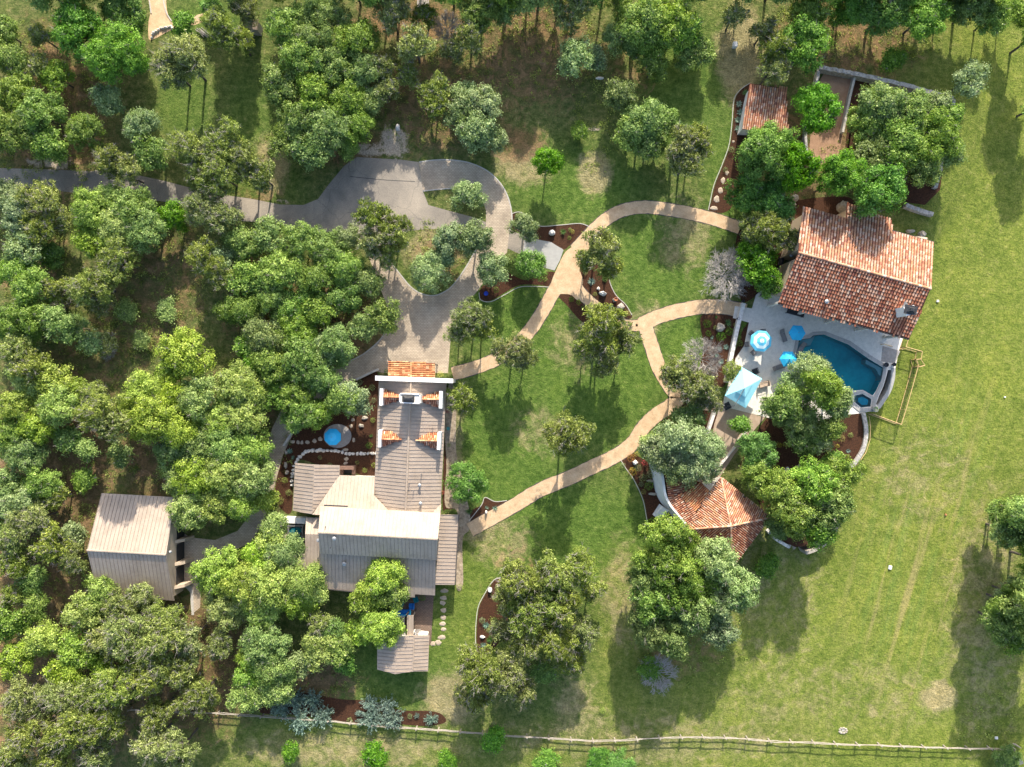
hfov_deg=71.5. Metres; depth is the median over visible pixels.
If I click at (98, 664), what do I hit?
oak tree
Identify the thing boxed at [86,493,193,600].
garage
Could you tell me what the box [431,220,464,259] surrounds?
oak tree
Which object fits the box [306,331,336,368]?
oak tree
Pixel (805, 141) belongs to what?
stone wall
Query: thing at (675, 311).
pool path
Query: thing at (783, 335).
sun lounger
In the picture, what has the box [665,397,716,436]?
mulch bed
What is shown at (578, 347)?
juniper tree
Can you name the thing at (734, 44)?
well cap
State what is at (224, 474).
oak tree
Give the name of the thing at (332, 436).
parasol
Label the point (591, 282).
agave
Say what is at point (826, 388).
oak tree
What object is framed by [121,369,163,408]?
oak tree
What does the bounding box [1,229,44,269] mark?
oak tree
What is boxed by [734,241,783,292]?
shade tree
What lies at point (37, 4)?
oak tree
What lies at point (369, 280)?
oak tree
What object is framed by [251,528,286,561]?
oak tree
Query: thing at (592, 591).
juniper tree
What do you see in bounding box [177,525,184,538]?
garage door
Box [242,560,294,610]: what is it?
oak tree
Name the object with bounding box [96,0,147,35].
shade tree
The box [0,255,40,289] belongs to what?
oak tree
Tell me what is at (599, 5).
oak tree
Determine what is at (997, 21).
oak tree
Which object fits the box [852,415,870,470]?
garden rail
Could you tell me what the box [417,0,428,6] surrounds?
timber platform
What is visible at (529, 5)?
oak tree
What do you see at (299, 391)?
oak tree
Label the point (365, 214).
juniper tree
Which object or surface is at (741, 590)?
oak tree
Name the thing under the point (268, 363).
oak tree
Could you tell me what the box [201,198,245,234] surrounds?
juniper tree
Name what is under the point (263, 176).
juniper tree
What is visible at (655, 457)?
oak tree
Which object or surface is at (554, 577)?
juniper tree
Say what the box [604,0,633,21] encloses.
oak tree
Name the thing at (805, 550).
garden wall
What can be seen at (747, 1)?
oak tree
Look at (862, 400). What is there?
spa tub
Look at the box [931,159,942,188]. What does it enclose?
stone wall
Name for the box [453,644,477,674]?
juniper tree
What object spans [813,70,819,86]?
stone wall
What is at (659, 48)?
oak tree
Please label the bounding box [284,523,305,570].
tiled terrace
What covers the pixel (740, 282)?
dead tree
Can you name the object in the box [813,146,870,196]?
shade tree
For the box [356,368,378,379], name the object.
drive wall
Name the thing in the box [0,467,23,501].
oak tree
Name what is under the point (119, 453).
oak tree
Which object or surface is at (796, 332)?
parasol
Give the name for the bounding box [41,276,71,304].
juniper tree
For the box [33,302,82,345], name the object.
oak tree
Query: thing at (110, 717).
juniper tree
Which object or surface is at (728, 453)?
court wall
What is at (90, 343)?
oak tree
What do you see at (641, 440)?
oak tree
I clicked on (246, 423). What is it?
oak tree
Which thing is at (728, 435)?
side court
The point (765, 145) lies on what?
shade tree
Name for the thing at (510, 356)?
juniper tree
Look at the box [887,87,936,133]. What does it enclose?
oak tree
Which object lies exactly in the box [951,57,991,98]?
oak tree
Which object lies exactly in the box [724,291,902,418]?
pool terrace
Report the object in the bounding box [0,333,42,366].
juniper tree
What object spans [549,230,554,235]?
boulder
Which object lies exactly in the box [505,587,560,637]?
juniper tree
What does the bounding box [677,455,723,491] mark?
oak tree
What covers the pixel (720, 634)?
oak tree
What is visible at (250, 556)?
oak tree
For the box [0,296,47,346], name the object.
oak tree
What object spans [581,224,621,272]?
juniper tree
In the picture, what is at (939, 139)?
oak tree
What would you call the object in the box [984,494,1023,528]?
oak tree
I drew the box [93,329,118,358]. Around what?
juniper tree
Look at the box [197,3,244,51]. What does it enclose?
juniper tree
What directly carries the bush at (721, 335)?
on the mulch bed at (724, 353)
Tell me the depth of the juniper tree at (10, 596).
100.79 m
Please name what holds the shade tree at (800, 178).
on the ground
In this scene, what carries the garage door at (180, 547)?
in the garage
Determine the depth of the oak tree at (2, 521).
101.09 m
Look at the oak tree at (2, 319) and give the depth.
101.33 m
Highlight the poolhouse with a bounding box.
[766,202,933,339]
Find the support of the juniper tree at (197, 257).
on the ground
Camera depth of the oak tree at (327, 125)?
99.64 m
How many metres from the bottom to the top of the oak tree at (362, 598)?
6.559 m
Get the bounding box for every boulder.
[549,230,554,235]
[617,303,624,309]
[716,323,724,331]
[791,194,798,201]
[836,201,846,212]
[917,230,925,236]
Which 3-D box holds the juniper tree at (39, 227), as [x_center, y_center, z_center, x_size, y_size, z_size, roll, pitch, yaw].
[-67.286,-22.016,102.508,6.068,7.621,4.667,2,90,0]
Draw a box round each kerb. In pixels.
[351,333,383,360]
[393,253,473,295]
[419,159,512,219]
[423,188,450,191]
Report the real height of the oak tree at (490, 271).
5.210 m
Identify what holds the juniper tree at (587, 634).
on the ground
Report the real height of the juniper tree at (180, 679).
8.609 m
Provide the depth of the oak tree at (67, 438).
102.18 m
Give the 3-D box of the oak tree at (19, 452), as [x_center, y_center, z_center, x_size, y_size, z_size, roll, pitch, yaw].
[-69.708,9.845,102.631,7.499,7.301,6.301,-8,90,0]
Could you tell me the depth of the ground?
106.00 m
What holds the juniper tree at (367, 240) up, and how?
on the ground
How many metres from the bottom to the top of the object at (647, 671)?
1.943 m
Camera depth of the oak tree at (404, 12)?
102.11 m
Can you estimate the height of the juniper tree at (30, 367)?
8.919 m
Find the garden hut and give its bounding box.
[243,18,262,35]
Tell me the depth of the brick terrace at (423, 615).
105.98 m
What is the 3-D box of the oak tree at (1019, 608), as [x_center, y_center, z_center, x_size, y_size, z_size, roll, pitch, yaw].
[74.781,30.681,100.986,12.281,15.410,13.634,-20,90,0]
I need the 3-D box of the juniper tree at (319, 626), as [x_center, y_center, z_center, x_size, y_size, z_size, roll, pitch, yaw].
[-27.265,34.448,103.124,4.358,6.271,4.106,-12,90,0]
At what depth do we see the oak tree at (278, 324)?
101.42 m
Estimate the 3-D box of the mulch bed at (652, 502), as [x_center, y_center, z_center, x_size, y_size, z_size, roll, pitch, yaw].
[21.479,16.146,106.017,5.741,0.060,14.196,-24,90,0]
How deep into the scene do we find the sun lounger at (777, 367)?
105.61 m
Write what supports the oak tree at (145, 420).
on the ground
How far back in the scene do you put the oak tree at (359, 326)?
101.39 m
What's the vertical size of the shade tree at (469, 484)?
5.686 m
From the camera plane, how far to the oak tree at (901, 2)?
99.55 m
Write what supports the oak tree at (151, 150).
on the ground
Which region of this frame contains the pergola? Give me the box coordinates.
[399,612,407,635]
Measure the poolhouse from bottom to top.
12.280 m
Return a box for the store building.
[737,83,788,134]
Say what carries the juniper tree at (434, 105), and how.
on the ground
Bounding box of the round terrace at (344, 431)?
[324,424,350,447]
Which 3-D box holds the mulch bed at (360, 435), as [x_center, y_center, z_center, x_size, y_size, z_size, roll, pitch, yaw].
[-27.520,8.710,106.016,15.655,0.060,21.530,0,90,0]
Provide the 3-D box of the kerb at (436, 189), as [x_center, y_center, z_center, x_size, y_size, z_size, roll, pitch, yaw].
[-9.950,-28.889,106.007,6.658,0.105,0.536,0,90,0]
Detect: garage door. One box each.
[176,542,183,561]
[176,564,183,584]
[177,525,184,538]
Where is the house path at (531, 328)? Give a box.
[451,277,565,378]
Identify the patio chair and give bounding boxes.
[409,603,414,609]
[752,368,759,374]
[764,380,770,386]
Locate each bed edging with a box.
[469,497,506,520]
[475,578,497,642]
[479,286,546,301]
[512,212,590,227]
[620,459,648,526]
[708,83,749,209]
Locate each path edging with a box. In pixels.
[451,281,559,379]
[470,327,669,535]
[570,200,737,245]
[579,286,637,331]
[637,299,746,325]
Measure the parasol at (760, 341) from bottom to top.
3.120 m
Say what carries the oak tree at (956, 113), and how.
on the ground
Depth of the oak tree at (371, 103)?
101.41 m
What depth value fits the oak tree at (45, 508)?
102.19 m
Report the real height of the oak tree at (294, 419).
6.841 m
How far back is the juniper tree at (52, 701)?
99.07 m
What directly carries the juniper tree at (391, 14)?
on the ground
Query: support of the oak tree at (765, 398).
on the pool terrace at (759, 315)
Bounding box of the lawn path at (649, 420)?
[467,318,684,535]
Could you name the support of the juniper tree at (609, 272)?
on the mulch bed at (610, 295)
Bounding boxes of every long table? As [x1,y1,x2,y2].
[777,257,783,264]
[786,308,803,317]
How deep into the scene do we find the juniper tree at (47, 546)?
99.18 m
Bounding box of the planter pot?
[872,406,878,411]
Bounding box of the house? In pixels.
[293,361,458,596]
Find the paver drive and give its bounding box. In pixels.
[184,160,510,611]
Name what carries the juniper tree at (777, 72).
on the ground
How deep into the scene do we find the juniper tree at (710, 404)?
100.88 m
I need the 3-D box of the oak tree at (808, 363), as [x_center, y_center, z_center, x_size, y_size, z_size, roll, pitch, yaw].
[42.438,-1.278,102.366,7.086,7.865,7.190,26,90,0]
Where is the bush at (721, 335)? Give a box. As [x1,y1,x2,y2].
[716,332,725,339]
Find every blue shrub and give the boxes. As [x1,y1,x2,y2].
[269,699,290,721]
[283,687,306,712]
[284,706,314,734]
[300,688,324,712]
[309,701,334,728]
[355,705,383,734]
[359,693,381,716]
[377,694,398,714]
[377,706,405,729]
[424,712,438,726]
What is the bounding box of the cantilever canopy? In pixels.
[723,367,761,409]
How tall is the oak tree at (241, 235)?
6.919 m
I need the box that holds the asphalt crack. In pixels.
[350,176,414,181]
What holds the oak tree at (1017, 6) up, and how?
on the ground
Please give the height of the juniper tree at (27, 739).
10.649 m
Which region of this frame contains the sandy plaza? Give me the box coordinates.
[552,236,599,299]
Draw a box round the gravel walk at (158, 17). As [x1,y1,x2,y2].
[148,0,201,39]
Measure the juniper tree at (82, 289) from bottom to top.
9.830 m
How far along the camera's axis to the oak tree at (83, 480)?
103.71 m
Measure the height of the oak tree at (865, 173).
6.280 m
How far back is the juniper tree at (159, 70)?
99.83 m
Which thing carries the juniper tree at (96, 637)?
on the ground
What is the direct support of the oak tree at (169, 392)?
on the ground
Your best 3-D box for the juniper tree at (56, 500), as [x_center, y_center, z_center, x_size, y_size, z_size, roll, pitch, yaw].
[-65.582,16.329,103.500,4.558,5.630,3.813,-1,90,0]
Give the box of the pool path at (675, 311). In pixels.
[635,299,746,326]
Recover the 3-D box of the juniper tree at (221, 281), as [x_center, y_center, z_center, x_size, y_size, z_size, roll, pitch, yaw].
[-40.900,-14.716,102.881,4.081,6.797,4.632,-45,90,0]
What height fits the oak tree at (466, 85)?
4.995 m
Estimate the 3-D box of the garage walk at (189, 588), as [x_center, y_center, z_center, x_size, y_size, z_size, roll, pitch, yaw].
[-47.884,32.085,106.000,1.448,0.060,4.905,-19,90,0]
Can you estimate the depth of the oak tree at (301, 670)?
102.14 m
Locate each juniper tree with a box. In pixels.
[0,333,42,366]
[0,521,38,557]
[0,546,39,581]
[0,583,23,614]
[0,674,49,725]
[0,741,32,766]
[2,711,60,759]
[4,495,57,539]
[7,345,57,387]
[12,177,60,219]
[17,213,58,243]
[23,22,57,48]
[23,47,49,78]
[26,520,77,566]
[29,738,80,766]
[30,678,76,721]
[39,486,72,510]
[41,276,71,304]
[42,704,104,757]
[53,205,79,235]
[54,541,87,574]
[63,267,117,307]
[69,677,106,725]
[72,389,125,432]
[73,736,115,766]
[76,379,109,408]
[81,624,126,662]
[84,700,132,743]
[87,292,118,317]
[89,663,144,709]
[90,143,129,183]
[90,412,131,443]
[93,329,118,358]
[95,235,142,284]
[98,586,137,622]
[100,614,155,662]
[113,152,143,189]
[122,581,159,615]
[122,654,179,697]
[127,722,174,765]
[133,615,188,679]
[137,695,174,733]
[142,597,188,635]
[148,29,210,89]
[148,48,192,90]
[156,724,202,766]
[157,754,184,766]
[164,127,208,170]
[165,650,199,692]
[170,618,207,659]
[171,671,220,718]
[178,188,220,227]
[182,234,229,280]
[184,154,215,194]
[191,148,242,199]
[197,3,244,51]
[197,626,232,661]
[198,114,246,166]
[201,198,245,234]
[208,263,238,293]
[221,25,254,55]
[226,139,262,183]
[227,0,259,27]
[244,158,275,193]
[306,610,334,637]
[350,195,391,233]
[354,224,391,260]
[365,53,396,79]
[369,244,399,271]
[370,0,412,36]
[374,73,401,104]
[377,208,413,258]
[394,20,436,63]
[396,62,420,92]
[409,0,440,30]
[414,70,449,98]
[417,89,449,120]
[437,38,463,66]
[442,320,467,348]
[444,381,478,415]
[448,18,484,56]
[449,294,493,336]
[451,681,492,714]
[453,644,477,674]
[458,641,503,697]
[461,318,498,342]
[482,646,528,698]
[484,613,518,644]
[488,329,534,367]
[492,583,515,620]
[495,556,544,609]
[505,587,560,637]
[505,674,536,710]
[506,620,546,662]
[512,347,539,371]
[528,547,574,603]
[533,618,579,664]
[540,406,589,459]
[544,586,582,631]
[550,0,594,36]
[555,643,587,676]
[559,541,598,587]
[566,613,602,652]
[569,337,594,359]
[571,413,596,441]
[573,248,599,272]
[574,302,628,355]
[578,575,608,604]
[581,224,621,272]
[581,340,619,379]
[596,256,624,283]
[605,320,644,357]
[658,351,697,395]
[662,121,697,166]
[666,144,705,178]
[675,119,713,161]
[679,368,721,403]
[693,387,723,415]
[720,1,751,30]
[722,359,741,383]
[736,211,765,244]
[745,14,778,45]
[751,210,795,252]
[754,53,793,86]
[756,29,797,67]
[780,228,798,252]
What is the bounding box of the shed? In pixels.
[377,609,428,673]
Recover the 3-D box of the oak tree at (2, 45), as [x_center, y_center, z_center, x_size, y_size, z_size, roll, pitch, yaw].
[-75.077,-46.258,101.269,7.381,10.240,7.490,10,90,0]
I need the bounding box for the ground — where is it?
[0,0,1023,766]
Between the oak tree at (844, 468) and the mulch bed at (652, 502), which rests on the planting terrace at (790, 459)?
the oak tree at (844, 468)
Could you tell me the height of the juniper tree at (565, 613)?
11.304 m
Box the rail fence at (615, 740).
[127,707,1015,751]
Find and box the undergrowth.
[0,0,1015,760]
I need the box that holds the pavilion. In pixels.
[649,463,768,561]
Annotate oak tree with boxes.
[0,14,22,44]
[0,34,7,71]
[0,41,30,76]
[0,70,37,114]
[0,107,5,131]
[0,109,35,155]
[0,177,24,208]
[0,194,37,233]
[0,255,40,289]
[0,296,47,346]
[0,302,16,341]
[0,384,43,421]
[0,416,25,457]
[0,433,50,472]
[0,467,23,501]
[0,484,40,524]
[0,518,13,551]
[0,604,32,644]
[0,637,36,682]
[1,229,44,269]
[3,356,39,398]
[9,264,59,305]
[11,408,57,447]
[12,87,68,136]
[13,556,50,600]
[17,465,63,499]
[18,591,50,628]
[22,618,68,657]
[26,0,62,15]
[29,125,71,165]
[29,496,49,523]
[31,320,46,345]
[32,359,75,396]
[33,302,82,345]
[35,380,80,428]
[36,58,76,93]
[37,657,89,692]
[51,424,86,457]
[55,627,99,676]
[59,520,87,548]
[59,590,106,632]
[63,112,105,152]
[63,376,89,413]
[65,311,90,341]
[67,187,112,234]
[69,224,109,259]
[70,462,98,494]
[72,437,100,463]
[73,326,105,356]
[78,0,105,5]
[80,569,119,616]
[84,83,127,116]
[86,648,129,680]
[93,181,119,211]
[96,207,135,248]
[105,442,135,470]
[107,184,157,227]
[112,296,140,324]
[115,393,137,415]
[120,106,162,144]
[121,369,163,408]
[123,206,169,255]
[125,394,176,444]
[127,132,169,171]
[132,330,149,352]
[151,362,185,382]
[151,437,189,471]
[152,373,185,414]
[153,325,219,380]
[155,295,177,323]
[156,464,182,499]
[157,405,205,450]
[163,489,208,532]
[169,454,217,500]
[177,371,221,425]
[179,424,215,467]
[186,544,240,595]
[197,398,238,434]
[199,244,235,275]
[199,485,229,525]
[200,455,257,497]
[200,588,248,633]
[204,427,244,465]
[210,293,236,326]
[211,358,257,412]
[215,559,262,617]
[219,398,269,435]
[220,291,263,326]
[221,224,261,261]
[221,244,245,262]
[222,486,259,522]
[223,674,262,713]
[225,260,266,296]
[229,459,277,501]
[230,332,258,357]
[230,425,274,470]
[231,649,256,669]
[231,660,263,690]
[237,541,276,569]
[238,624,293,668]
[239,372,271,411]
[240,601,283,629]
[241,312,264,328]
[241,313,285,355]
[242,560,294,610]
[247,346,290,386]
[249,213,287,256]
[249,488,280,512]
[250,653,298,691]
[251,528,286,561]
[252,283,294,321]
[253,678,295,709]
[254,248,305,292]
[255,510,288,543]
[259,59,300,105]
[259,379,295,413]
[261,1,317,48]
[261,532,307,568]
[262,123,303,162]
[268,316,284,342]
[271,0,296,6]
[272,100,313,141]
[274,288,312,320]
[275,35,327,87]
[275,312,318,349]
[278,220,324,261]
[278,370,316,413]
[278,398,322,434]
[278,585,320,621]
[279,335,327,383]
[279,556,327,603]
[286,649,314,680]
[288,130,335,171]
[293,0,353,49]
[293,71,335,111]
[295,261,334,297]
[296,628,340,672]
[300,289,343,327]
[302,361,342,395]
[303,105,352,149]
[303,395,333,432]
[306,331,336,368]
[306,584,328,605]
[309,45,358,88]
[309,227,348,265]
[318,322,359,368]
[321,630,355,668]
[322,279,363,314]
[322,381,360,418]
[323,246,365,288]
[326,78,367,118]
[330,220,360,250]
[331,378,374,416]
[333,16,382,61]
[335,133,361,162]
[341,50,380,89]
[341,106,375,147]
[343,617,368,647]
[345,311,378,342]
[346,579,385,614]
[351,262,386,299]
[355,83,384,116]
[356,609,405,650]
[360,0,385,10]
[362,556,410,597]
[363,296,402,335]
[376,581,411,614]
[380,0,409,18]
[407,248,454,294]
[429,247,457,270]
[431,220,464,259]
[433,0,461,7]
[441,85,477,129]
[446,179,489,211]
[449,76,477,101]
[453,108,500,156]
[455,0,504,34]
[455,213,496,259]
[462,82,502,121]
[473,250,509,287]
[479,124,509,153]
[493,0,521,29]
[496,0,522,12]
[504,211,540,243]
[509,0,563,15]
[555,33,595,80]
[570,118,589,140]
[586,0,607,12]
[587,42,608,72]
[599,16,630,59]
[601,76,638,113]
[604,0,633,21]
[610,114,645,154]
[613,0,666,52]
[618,97,667,145]
[619,40,643,62]
[622,555,662,595]
[626,25,673,59]
[626,571,678,625]
[627,605,670,651]
[630,511,701,583]
[631,50,669,83]
[634,129,668,162]
[637,432,685,471]
[638,426,661,465]
[649,554,708,616]
[653,415,706,461]
[655,0,701,49]
[655,453,691,488]
[656,104,684,137]
[657,616,690,661]
[667,401,707,431]
[667,584,713,636]
[669,10,704,56]
[672,45,701,72]
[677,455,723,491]
[683,428,727,471]
[685,0,706,6]
[691,34,716,68]
[691,534,742,586]
[692,578,721,617]
[701,617,741,652]
[704,582,736,628]
[718,565,761,613]
[736,0,756,5]
[739,458,770,498]
[755,465,806,509]
[756,394,776,418]
[762,381,808,421]
[763,488,823,543]
[763,509,790,541]
[764,0,802,4]
[772,400,821,437]
[779,370,813,403]
[785,430,823,456]
[787,0,832,26]
[787,349,834,399]
[787,455,840,509]
[793,364,845,412]
[801,510,840,552]
[802,411,847,442]
[809,432,833,455]
[813,378,855,419]
[814,481,856,533]
[819,447,847,474]
[821,0,839,6]
[827,452,867,491]
[845,103,888,147]
[850,150,872,181]
[852,77,909,126]
[853,133,892,173]
[871,116,923,170]
[877,0,914,6]
[883,109,912,143]
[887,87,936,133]
[899,144,943,188]
[908,105,963,170]
[926,89,952,118]
[934,102,965,133]
[941,0,959,23]
[941,139,968,167]
[948,0,998,26]
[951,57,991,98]
[973,0,1013,37]
[977,599,1022,647]
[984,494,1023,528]
[985,507,1023,551]
[985,582,1023,631]
[991,573,1019,599]
[997,570,1023,642]
[1000,494,1023,543]
[1003,626,1023,658]
[1005,0,1023,29]
[1009,14,1023,53]
[1009,539,1023,577]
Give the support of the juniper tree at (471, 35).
on the ground
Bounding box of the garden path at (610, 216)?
[571,201,740,251]
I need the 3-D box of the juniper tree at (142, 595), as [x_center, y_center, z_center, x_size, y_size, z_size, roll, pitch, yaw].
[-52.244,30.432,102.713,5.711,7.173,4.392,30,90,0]
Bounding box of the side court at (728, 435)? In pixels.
[699,401,764,482]
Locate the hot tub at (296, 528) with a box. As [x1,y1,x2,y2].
[287,524,304,541]
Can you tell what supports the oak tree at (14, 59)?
on the ground
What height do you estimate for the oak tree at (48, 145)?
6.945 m
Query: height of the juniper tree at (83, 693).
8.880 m
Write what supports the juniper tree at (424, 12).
on the ground
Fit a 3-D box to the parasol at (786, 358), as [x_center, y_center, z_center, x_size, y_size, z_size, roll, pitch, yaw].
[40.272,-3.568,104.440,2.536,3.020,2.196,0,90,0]
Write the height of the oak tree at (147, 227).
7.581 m
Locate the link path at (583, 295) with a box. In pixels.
[571,281,638,330]
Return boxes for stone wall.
[724,303,745,382]
[803,127,807,158]
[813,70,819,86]
[816,65,953,101]
[902,203,933,216]
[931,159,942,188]
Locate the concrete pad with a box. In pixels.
[523,239,562,270]
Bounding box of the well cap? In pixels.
[732,41,737,48]
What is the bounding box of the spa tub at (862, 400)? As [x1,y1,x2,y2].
[851,391,873,411]
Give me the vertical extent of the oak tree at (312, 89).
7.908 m
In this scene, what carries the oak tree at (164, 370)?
on the ground
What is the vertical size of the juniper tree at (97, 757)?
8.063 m
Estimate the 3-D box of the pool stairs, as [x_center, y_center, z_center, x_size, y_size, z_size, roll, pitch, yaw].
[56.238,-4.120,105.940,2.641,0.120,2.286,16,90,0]
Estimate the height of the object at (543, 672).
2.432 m
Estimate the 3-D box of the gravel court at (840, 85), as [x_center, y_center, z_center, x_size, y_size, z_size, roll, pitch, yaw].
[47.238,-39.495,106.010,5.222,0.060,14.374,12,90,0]
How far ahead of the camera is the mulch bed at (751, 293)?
105.98 m
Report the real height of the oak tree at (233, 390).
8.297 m
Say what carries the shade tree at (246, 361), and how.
on the ground
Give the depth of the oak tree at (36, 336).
101.79 m
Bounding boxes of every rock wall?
[150,25,172,38]
[290,448,375,485]
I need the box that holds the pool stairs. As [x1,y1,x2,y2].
[881,346,899,362]
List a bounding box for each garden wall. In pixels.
[766,528,789,547]
[799,544,825,554]
[850,412,867,466]
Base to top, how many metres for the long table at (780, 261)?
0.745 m
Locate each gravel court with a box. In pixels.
[810,74,850,163]
[845,80,942,204]
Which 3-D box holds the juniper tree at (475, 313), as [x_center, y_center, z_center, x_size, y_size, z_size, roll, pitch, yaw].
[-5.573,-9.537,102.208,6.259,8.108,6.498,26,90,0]
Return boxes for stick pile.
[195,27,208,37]
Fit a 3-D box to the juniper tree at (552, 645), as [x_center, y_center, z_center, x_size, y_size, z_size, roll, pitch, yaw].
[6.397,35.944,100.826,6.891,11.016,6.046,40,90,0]
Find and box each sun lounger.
[772,363,783,370]
[780,329,787,341]
[796,342,806,353]
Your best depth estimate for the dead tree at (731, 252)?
104.29 m
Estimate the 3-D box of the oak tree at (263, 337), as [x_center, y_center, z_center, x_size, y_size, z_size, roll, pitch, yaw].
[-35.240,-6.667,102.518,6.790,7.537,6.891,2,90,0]
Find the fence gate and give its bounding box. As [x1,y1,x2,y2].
[910,359,924,367]
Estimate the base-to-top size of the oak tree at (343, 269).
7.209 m
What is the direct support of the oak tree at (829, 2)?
on the ground
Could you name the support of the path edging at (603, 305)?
on the ground
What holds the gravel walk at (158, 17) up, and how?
on the ground
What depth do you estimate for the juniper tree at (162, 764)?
101.00 m
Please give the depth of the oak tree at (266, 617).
100.36 m
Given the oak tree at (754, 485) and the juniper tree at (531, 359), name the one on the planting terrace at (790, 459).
the oak tree at (754, 485)
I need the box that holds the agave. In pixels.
[588,277,594,285]
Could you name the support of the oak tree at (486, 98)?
on the ground
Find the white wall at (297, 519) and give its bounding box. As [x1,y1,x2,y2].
[284,516,305,523]
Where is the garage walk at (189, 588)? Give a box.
[183,585,193,614]
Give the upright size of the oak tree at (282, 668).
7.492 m
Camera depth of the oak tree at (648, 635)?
97.61 m
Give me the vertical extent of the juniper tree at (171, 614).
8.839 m
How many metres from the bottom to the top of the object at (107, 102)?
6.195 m
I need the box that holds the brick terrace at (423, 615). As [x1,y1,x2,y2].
[392,594,433,644]
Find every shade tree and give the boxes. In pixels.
[31,343,41,357]
[37,239,65,271]
[48,0,104,62]
[78,18,150,85]
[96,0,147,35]
[155,195,188,234]
[170,10,197,37]
[196,0,221,15]
[235,353,260,375]
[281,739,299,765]
[314,615,345,641]
[332,652,356,676]
[357,739,390,766]
[437,748,461,766]
[441,460,490,504]
[479,723,508,756]
[514,248,547,281]
[530,147,564,176]
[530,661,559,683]
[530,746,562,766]
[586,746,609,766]
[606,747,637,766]
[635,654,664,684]
[723,172,767,216]
[727,414,752,434]
[733,118,801,183]
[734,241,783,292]
[734,430,779,474]
[735,237,765,261]
[751,269,783,300]
[752,551,781,582]
[757,176,798,223]
[768,141,823,195]
[782,11,834,79]
[789,81,843,136]
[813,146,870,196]
[824,0,868,28]
[848,162,908,220]
[857,0,911,40]
[876,44,908,74]
[899,0,954,43]
[991,741,1022,766]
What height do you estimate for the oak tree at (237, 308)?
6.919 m
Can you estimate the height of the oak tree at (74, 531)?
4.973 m
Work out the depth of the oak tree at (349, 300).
100.85 m
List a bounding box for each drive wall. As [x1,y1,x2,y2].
[282,430,294,445]
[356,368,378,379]
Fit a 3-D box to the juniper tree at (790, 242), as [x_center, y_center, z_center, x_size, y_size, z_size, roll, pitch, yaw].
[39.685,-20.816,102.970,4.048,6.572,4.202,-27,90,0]
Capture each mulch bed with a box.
[259,692,445,725]
[275,372,378,513]
[443,385,452,510]
[470,498,505,520]
[476,577,507,653]
[479,272,554,300]
[511,212,586,249]
[559,294,594,325]
[580,250,631,318]
[622,453,678,530]
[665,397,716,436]
[700,314,740,386]
[709,84,748,212]
[732,322,748,368]
[735,220,792,301]
[786,199,801,218]
[800,196,855,214]
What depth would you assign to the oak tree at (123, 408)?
101.08 m
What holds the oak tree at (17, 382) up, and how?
on the ground
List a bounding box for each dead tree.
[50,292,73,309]
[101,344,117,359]
[432,8,461,43]
[637,655,678,694]
[679,336,723,376]
[697,244,751,301]
[727,247,749,271]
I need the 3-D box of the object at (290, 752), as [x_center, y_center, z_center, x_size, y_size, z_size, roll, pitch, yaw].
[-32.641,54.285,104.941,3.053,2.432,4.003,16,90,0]
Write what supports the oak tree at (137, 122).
on the ground
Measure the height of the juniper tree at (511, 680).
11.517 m
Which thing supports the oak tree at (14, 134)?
on the ground
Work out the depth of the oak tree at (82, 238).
100.47 m
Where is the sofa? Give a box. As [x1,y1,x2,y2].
[392,609,410,616]
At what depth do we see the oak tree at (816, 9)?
100.14 m
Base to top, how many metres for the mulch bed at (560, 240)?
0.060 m
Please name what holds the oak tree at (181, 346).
on the ground
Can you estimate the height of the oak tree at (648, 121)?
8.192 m
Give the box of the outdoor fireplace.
[340,465,355,474]
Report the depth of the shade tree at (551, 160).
100.79 m
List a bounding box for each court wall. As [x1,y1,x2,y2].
[706,410,715,433]
[706,446,735,480]
[839,77,855,133]
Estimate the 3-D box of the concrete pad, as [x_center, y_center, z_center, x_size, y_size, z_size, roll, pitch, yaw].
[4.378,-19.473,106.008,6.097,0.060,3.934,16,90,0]
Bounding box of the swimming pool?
[793,331,894,408]
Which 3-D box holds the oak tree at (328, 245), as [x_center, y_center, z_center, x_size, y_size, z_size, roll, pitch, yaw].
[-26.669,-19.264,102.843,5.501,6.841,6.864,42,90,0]
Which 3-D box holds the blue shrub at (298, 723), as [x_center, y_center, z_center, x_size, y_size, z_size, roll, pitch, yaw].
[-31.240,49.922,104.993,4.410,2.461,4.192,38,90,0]
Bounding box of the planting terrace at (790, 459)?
[740,413,862,546]
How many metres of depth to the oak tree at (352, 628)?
102.18 m
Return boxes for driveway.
[0,157,561,252]
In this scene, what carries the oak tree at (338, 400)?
on the mulch bed at (360, 435)
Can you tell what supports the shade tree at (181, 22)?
on the ground
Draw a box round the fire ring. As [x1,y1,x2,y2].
[838,727,847,733]
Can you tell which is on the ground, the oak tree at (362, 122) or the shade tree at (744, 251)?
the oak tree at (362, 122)
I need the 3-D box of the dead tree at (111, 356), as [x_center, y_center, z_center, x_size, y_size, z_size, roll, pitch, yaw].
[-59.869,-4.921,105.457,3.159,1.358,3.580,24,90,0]
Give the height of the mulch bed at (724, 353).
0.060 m
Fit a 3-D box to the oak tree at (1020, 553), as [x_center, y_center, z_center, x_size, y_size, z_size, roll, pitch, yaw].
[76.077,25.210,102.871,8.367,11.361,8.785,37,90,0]
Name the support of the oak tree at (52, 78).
on the ground
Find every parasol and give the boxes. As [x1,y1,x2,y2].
[325,429,340,444]
[750,330,771,351]
[779,351,796,366]
[788,325,805,339]

